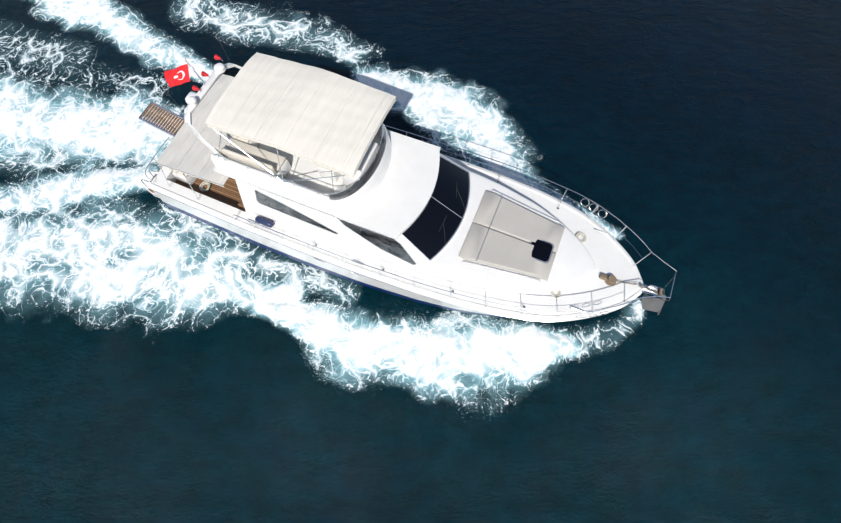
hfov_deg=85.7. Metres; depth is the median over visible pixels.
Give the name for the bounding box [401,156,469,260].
yacht windscreen
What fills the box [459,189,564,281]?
yacht sunpad
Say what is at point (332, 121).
yacht bimini top
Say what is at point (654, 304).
yacht anchor gear
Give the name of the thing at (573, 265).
yacht superstructure
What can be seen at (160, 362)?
sea
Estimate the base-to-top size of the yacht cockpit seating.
0.900 m
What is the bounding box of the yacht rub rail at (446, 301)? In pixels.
[148,153,643,321]
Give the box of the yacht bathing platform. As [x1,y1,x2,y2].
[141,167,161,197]
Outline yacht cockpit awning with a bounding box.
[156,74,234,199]
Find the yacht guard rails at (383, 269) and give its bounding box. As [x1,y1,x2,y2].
[232,125,676,317]
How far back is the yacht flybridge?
12.89 m
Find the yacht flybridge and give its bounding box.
[211,122,440,239]
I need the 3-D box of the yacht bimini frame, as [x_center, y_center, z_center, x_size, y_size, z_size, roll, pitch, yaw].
[-3.183,-3.714,12.290,4.311,1.482,2.962,21,69,9]
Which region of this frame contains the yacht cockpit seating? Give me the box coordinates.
[169,168,245,211]
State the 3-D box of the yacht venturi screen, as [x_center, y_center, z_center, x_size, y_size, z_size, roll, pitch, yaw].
[-3.237,-3.514,12.845,4.471,0.324,2.992,21,69,9]
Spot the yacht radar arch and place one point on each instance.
(204, 89)
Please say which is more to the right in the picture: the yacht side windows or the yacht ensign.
the yacht side windows
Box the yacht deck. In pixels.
[148,155,644,319]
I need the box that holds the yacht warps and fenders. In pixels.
[199,181,585,297]
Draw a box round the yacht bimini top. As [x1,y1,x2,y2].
[205,52,396,178]
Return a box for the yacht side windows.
[254,189,415,264]
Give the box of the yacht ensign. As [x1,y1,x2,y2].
[164,64,189,86]
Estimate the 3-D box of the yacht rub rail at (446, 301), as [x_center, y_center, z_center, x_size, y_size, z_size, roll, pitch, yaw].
[-0.945,-1.840,14.440,15.828,0.720,5.011,21,69,9]
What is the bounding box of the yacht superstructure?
[235,154,597,293]
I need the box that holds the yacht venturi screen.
[213,123,385,199]
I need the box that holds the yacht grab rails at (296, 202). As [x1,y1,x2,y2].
[256,187,337,218]
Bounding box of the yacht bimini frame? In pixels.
[214,129,344,197]
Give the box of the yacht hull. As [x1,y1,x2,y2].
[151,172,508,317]
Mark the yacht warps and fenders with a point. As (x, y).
(264, 221)
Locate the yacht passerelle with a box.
[139,100,184,136]
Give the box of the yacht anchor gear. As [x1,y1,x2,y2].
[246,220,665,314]
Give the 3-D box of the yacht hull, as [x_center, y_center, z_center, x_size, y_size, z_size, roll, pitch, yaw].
[-0.937,-1.429,15.450,15.796,2.950,4.925,21,69,9]
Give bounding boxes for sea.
[0,0,840,522]
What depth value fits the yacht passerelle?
15.89 m
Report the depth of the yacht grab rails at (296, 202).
13.10 m
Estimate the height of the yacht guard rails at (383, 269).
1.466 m

